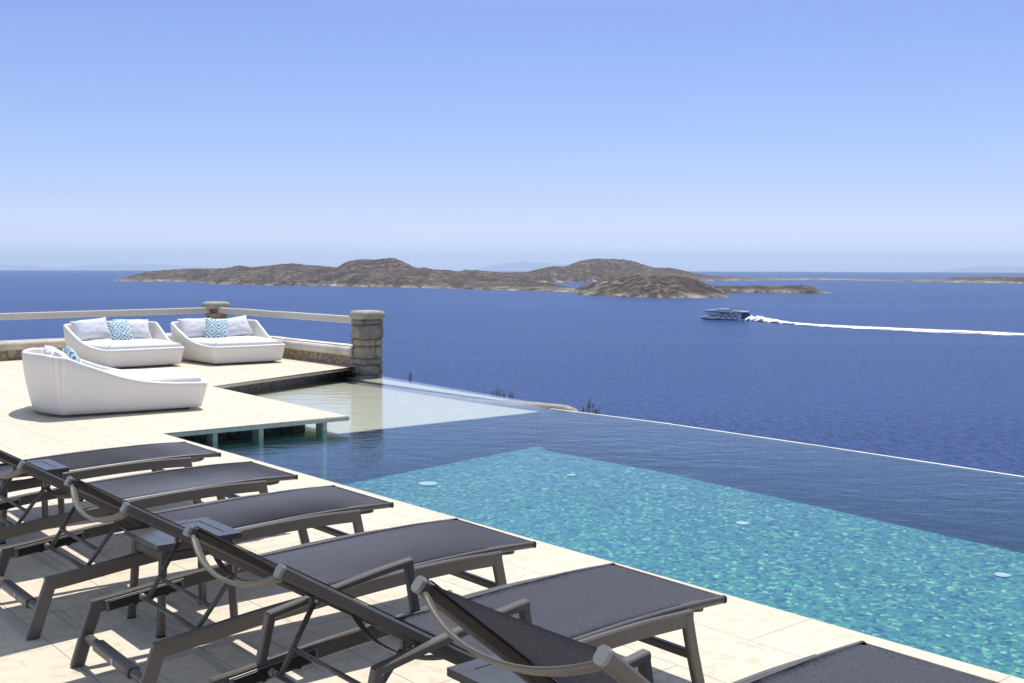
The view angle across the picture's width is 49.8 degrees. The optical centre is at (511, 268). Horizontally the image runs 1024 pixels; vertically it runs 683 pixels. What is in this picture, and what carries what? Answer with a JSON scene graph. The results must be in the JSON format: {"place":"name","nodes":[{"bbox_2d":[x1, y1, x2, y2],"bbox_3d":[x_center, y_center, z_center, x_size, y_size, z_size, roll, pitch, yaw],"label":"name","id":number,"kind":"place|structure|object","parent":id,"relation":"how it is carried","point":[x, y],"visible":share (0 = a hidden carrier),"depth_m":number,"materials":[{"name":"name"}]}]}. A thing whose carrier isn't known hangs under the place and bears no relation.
{"place":"outdoors","nodes":[
{"label":"outdoors","id":0,"kind":"place"},
{"bbox_2d":[0,263,217,270],"bbox_3d":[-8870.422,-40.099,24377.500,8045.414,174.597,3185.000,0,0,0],"label":"mountains","id":1,"kind":"structure","parent":0,"point":[131,267],"depth_m":23558.97,"materials":[{"name":"blue"}]},
{"bbox_2d":[114,258,575,291],"bbox_3d":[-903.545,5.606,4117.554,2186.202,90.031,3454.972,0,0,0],"label":"island","id":2,"kind":"structure","parent":0,"point":[389,272],"depth_m":3419.67,"materials":[{"name":"brown stone"}]},
{"bbox_2d":[0,270,1023,475],"bbox_3d":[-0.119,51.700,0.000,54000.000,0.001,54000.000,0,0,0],"label":"sea","id":3,"kind":"structure","parent":0,"point":[953,398],"depth_m":753.23,"materials":[{"name":"blue liquid"}]},
{"bbox_2d":[701,307,753,319],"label":"ferry","id":4,"kind":"object","parent":3,"relation":"on","point":[728,314],"visible":0.98,"depth_m":1125.83,"materials":[{"name":"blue metal"}]},
{"bbox_2d":[744,315,1023,334],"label":"foam wake","id":5,"kind":"object","parent":3,"relation":"on","point":[751,317],"visible":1,"depth_m":964.28,"materials":[{"name":"white liquid"}]},
{"bbox_2d":[0,357,1023,682],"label":"terrace","id":6,"kind":"structure","parent":0,"point":[738,639],"depth_m":5.67,"materials":[{"name":"stone"}]},
{"bbox_2d":[0,459,68,544],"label":"side table","id":7,"kind":"object","parent":6,"relation":"on","point":[54,467],"visible":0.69,"depth_m":6.99,"materials":[{"name":"black plastic"}]},
{"bbox_2d":[0,333,172,360],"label":"wall","id":8,"kind":"structure","parent":6,"relation":"on","point":[11,349],"depth_m":20.41,"materials":[{"name":"stone"}]},
{"bbox_2d":[0,441,220,503],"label":"sun lounger","id":9,"kind":"object","parent":6,"relation":"on","point":[86,464],"visible":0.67,"depth_m":7.83,"materials":[{"name":"grey fabric"}]},
{"bbox_2d":[22,348,207,415],"bbox_3d":[-4.849,1.326,13.422,2.030,0.725,1.705,0,0,-28],"label":"daybed","id":10,"kind":"object","parent":6,"relation":"on","point":[61,386],"visible":0.98,"depth_m":12.70,"materials":[{"name":"wicker"}]},
{"bbox_2d":[44,345,59,354],"bbox_3d":[-5.530,1.136,13.463,0.213,0.432,0.660,-36,19,-24],"label":"pillow","id":11,"kind":"object","parent":10,"relation":"on","point":[48,350],"visible":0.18,"depth_m":13.39,"materials":[{"name":"grey fabric"}]},
{"bbox_2d":[50,351,69,358],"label":"pillow","id":12,"kind":"object","parent":10,"relation":"on","point":[58,353],"visible":0.2,"depth_m":12.55,"materials":[{"name":"grey fabric"}]},
{"bbox_2d":[62,345,81,362],"bbox_3d":[-5.276,1.121,13.304,0.140,0.433,0.430,-35,8,-28],"label":"pillow","id":13,"kind":"object","parent":10,"relation":"on","point":[69,352],"visible":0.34,"depth_m":13.13,"materials":[{"name":"teal fabric"}]},
{"bbox_2d":[63,321,183,367],"bbox_3d":[-6.845,1.322,19.530,1.705,0.725,2.030,0,0,-40],"label":"daybed","id":14,"kind":"object","parent":6,"relation":"on","point":[159,347],"visible":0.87,"depth_m":18.91,"materials":[{"name":"white wicker"}]},
{"bbox_2d":[70,317,110,340],"bbox_3d":[-7.522,1.082,19.746,0.660,0.434,0.209,-7,-27,-43],"label":"pillow","id":15,"kind":"object","parent":14,"relation":"on","point":[89,329],"visible":0.95,"depth_m":19.66,"materials":[{"name":"grey fabric"}]},
{"bbox_2d":[106,320,133,339],"bbox_3d":[-7.045,1.112,19.846,0.430,0.433,0.140,-4,-27,-45],"label":"pillow","id":16,"kind":"object","parent":14,"relation":"on","point":[119,330],"visible":0.98,"depth_m":19.79,"materials":[{"name":"teal fabric"}]},
{"bbox_2d":[113,319,151,338],"bbox_3d":[-6.941,1.107,20.205,0.660,0.432,0.213,2,-34,-39],"label":"pillow","id":17,"kind":"object","parent":14,"relation":"on","point":[139,328],"visible":0.66,"depth_m":20.20,"materials":[{"name":"grey fabric"}]},
{"bbox_2d":[0,453,297,539],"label":"sun lounger","id":18,"kind":"object","parent":6,"relation":"on","point":[221,481],"visible":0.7,"depth_m":6.82,"materials":[{"name":"grey fabric"}]},
{"bbox_2d":[124,517,241,638],"bbox_3d":[-1.593,1.481,5.345,0.420,0.430,0.420,0,0,-39],"label":"side table","id":19,"kind":"object","parent":6,"relation":"on","point":[154,543],"visible":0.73,"depth_m":5.29,"materials":[{"name":"plastic"}]},
{"bbox_2d":[0,450,393,639],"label":"sun lounger","id":20,"kind":"object","parent":6,"relation":"on","point":[301,511],"visible":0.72,"depth_m":5.87,"materials":[{"name":"grey fabric"}]},
{"bbox_2d":[202,301,229,318],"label":"stone pillar","id":21,"kind":"structure","parent":6,"relation":"on","point":[213,306],"depth_m":23.62,"materials":[{"name":"brown stone"}]},
{"bbox_2d":[0,307,209,319],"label":"timber rail","id":22,"kind":"object","parent":21,"relation":"attached to","point":[68,314],"visible":1,"depth_m":21.74,"materials":[{"name":"wood"}]},
{"bbox_2d":[170,319,284,364],"bbox_3d":[-5.227,1.325,20.365,1.705,0.725,2.030,0,0,-37],"label":"daybed","id":23,"kind":"object","parent":6,"relation":"on","point":[259,344],"visible":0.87,"depth_m":19.73,"materials":[{"name":"plastic"}]},
{"bbox_2d":[177,318,205,337],"bbox_3d":[-5.892,1.106,20.616,0.660,0.434,0.209,0,-32,-37],"label":"pillow","id":24,"kind":"object","parent":23,"relation":"on","point":[192,328],"visible":0.81,"depth_m":20.50,"materials":[{"name":"grey fabric"}]},
{"bbox_2d":[205,318,227,337],"bbox_3d":[-5.514,1.115,20.613,0.430,0.433,0.140,7,-33,-27],"label":"pillow","id":25,"kind":"object","parent":23,"relation":"on","point":[216,328],"visible":0.97,"depth_m":20.56,"materials":[{"name":"teal fabric"}]},
{"bbox_2d":[224,315,253,336],"bbox_3d":[-5.287,1.111,21.045,0.660,0.432,0.213,-10,-27,-41],"label":"pillow","id":26,"kind":"object","parent":23,"relation":"on","point":[238,326],"visible":0.79,"depth_m":21.00,"materials":[{"name":"grey fabric"}]},
{"bbox_2d":[64,476,535,682],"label":"sun lounger","id":27,"kind":"object","parent":6,"relation":"on","point":[457,547],"visible":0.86,"depth_m":4.93,"materials":[{"name":"grey fabric"}]},
{"bbox_2d":[270,336,352,375],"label":"wall","id":28,"kind":"structure","parent":6,"relation":"on","point":[322,352],"depth_m":20.03,"materials":[{"name":"stone"}]},
{"bbox_2d":[183,523,726,682],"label":"sun lounger","id":29,"kind":"object","parent":6,"relation":"on","point":[612,605],"visible":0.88,"depth_m":4.17,"materials":[{"name":"grey fabric"}]},
{"bbox_2d":[447,651,558,682],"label":"side table","id":30,"kind":"object","parent":6,"relation":"on","point":[479,670],"visible":0.3,"depth_m":3.47,"materials":[{"name":"black plastic"}]},
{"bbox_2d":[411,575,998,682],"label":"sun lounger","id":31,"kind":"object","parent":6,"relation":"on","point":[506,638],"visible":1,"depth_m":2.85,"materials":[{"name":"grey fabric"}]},
{"bbox_2d":[0,0,1023,271],"label":"sky","id":32,"kind":"structure","parent":0,"point":[454,135],"materials":[{"name":"blue"}]},
{"bbox_2d":[475,262,567,270],"bbox_3d":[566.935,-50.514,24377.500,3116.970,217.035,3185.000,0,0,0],"label":"mountains","id":33,"kind":"structure","parent":0,"point":[522,266],"depth_m":23616.57,"materials":[{"name":"blue"}]},
{"bbox_2d":[201,375,1021,487],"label":"pool water","id":34,"kind":"structure","parent":0,"point":[355,380],"depth_m":16.10,"materials":[{"name":"liquid"}]},
{"bbox_2d":[434,258,866,282],"bbox_3d":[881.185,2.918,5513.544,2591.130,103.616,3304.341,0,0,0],"label":"island","id":35,"kind":"structure","parent":0,"point":[593,270],"depth_m":4780.11,"materials":[{"name":"brown stone"}]},
{"bbox_2d":[572,275,729,297],"bbox_3d":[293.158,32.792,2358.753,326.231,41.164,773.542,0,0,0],"label":"island","id":36,"kind":"structure","parent":0,"point":[652,286],"depth_m":2100.56,"materials":[{"name":"brown stone"}]},
{"bbox_2d":[338,444,1023,678],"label":"pool floor","id":37,"kind":"structure","parent":0,"point":[938,592],"depth_m":10.17,"materials":[{"name":"teal tile"}]},
{"bbox_2d":[316,423,326,479],"bbox_3d":[-2.186,2.115,12.658,0.055,0.730,0.170,0,0,-39],"label":"slab post","id":38,"kind":"object","parent":37,"relation":"on","point":[321,431],"visible":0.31,"depth_m":12.60,"materials":[{"name":"stone"}]},
{"bbox_2d":[419,481,437,484],"bbox_3d":[-0.965,2.469,12.723,0.220,0.004,0.220,0,0,0],"label":"pool light","id":39,"kind":"object","parent":37,"relation":"on","point":[427,483],"visible":1,"depth_m":12.70,"materials":[{"name":"white"}]},
{"bbox_2d":[218,409,1023,547],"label":"pool wall","id":40,"kind":"structure","parent":37,"relation":"on","point":[970,503],"depth_m":12.40,"materials":[{"name":"blue tile"}]},
{"bbox_2d":[207,433,217,448],"bbox_3d":[-3.216,2.113,11.838,0.055,0.730,0.170,0,0,-39],"label":"slab post","id":41,"kind":"object","parent":40,"relation":"on","point":[212,440],"visible":0.2,"depth_m":11.78,"materials":[{"name":"stone"}]},
{"bbox_2d":[252,429,263,461],"bbox_3d":[-2.801,2.114,12.168,0.055,0.730,0.170,0,0,-39],"label":"slab post","id":42,"kind":"object","parent":40,"relation":"on","point":[257,435],"visible":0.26,"depth_m":12.11,"materials":[{"name":"stone"}]},
{"bbox_2d":[736,521,748,524],"bbox_3d":[2.259,2.485,10.809,0.130,0.004,0.130,0,0,0],"label":"pool light","id":43,"kind":"object","parent":37,"relation":"on","point":[742,522],"visible":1,"depth_m":10.81,"materials":[{"name":"white plastic"}]},
{"bbox_2d":[994,572,1010,576],"bbox_3d":[4.047,2.522,9.113,0.130,0.004,0.130,0,0,0],"label":"pool light","id":44,"kind":"object","parent":37,"relation":"on","point":[1001,574],"visible":1,"depth_m":9.10,"materials":[{"name":"white plastic"}]},
{"bbox_2d":[714,285,831,293],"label":"island","id":45,"kind":"structure","parent":0,"point":[803,289],"depth_m":2448.54,"materials":[{"name":"brown stone"}]},
{"bbox_2d":[855,276,1023,283],"bbox_3d":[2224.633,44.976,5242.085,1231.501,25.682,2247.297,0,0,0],"label":"island","id":46,"kind":"structure","parent":0,"point":[994,279],"depth_m":4638.84,"materials":[{"name":"brown stone"}]},
{"bbox_2d":[940,266,1023,272],"bbox_3d":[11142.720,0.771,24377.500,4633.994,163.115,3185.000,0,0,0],"label":"mountains","id":47,"kind":"structure","parent":0,"point":[992,269],"depth_m":23481.88,"materials":[{"name":"blue"}]},
{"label":"hillside","id":48,"kind":"structure","parent":0,"visible":0},
{"bbox_2d":[177,370,348,443],"bbox_3d":[-4.012,5.218,5.890,24.000,6.946,35.780,0,0,0],"label":"terrace base","id":49,"kind":"object","parent":48,"relation":"on","point":[247,434],"depth_m":12.88,"materials":[{"name":"stone"}]},
{"bbox_2d":[202,382,537,462],"bbox_3d":[-3.420,2.505,15.679,6.230,1.175,6.104,0,0,-40],"label":"pool shelf","id":50,"kind":"object","parent":48,"relation":"on","point":[358,424],"visible":0.19,"depth_m":14.77,"materials":[{"name":"stone"}]},
{"bbox_2d":[344,375,508,399],"bbox_3d":[-1.422,2.377,17.218,0.693,1.040,5.860,0,0,-34],"label":"pool ledge","id":51,"kind":"object","parent":50,"relation":"on","point":[460,393],"visible":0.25,"depth_m":16.87,"materials":[{"name":"stone"}]},
{"bbox_2d":[349,310,384,377],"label":"stone pillar","id":52,"kind":"structure","parent":51,"relation":"on","point":[367,341],"depth_m":18.90,"materials":[{"name":"grey stone"}]},
{"bbox_2d":[217,307,351,322],"bbox_3d":[-4.449,0.890,21.433,0.092,0.133,5.814,0,0,-39],"label":"timber rail","id":53,"kind":"object","parent":52,"relation":"attached to","point":[301,316],"visible":0.91,"depth_m":21.19,"materials":[{"name":"wood"}]},
{"bbox_2d":[339,378,493,399],"bbox_3d":[-1.336,1.896,16.971,0.032,0.082,5.394,0,0,-40],"label":"ledge riser","id":54,"kind":"object","parent":51,"relation":"attached to","point":[419,390],"visible":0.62,"depth_m":17.33,"materials":[{"name":"blue tile"}]},
{"bbox_2d":[351,383,577,423],"bbox_3d":[-0.879,1.972,16.449,0.620,0.332,5.465,0,0,-36],"label":"coping stone","id":55,"kind":"object","parent":51,"relation":"on","point":[552,406],"visible":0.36,"depth_m":15.20,"materials":[{"name":"beige stone"}]},
{"bbox_2d":[491,388,505,398],"bbox_3d":[-0.222,2.752,16.775,0.274,1.887,0.236,0,0,0],"label":"shrub","id":56,"kind":"object","parent":48,"relation":"on","point":[497,390],"visible":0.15,"depth_m":16.80,"materials":[{"name":"grey plant"}]},
{"bbox_2d":[580,398,594,413],"bbox_3d":[1.031,2.599,14.904,0.229,1.744,0.176,0,0,16],"label":"shrub","id":57,"kind":"object","parent":48,"relation":"on","point":[589,406],"visible":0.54,"depth_m":14.88,"materials":[{"name":"green plant"}]},
{"bbox_2d":[549,408,1023,540],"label":"infinity edge wall","id":58,"kind":"structure","parent":48,"relation":"on","point":[910,460],"depth_m":11.55,"materials":[{"name":"paint"}]}
]}

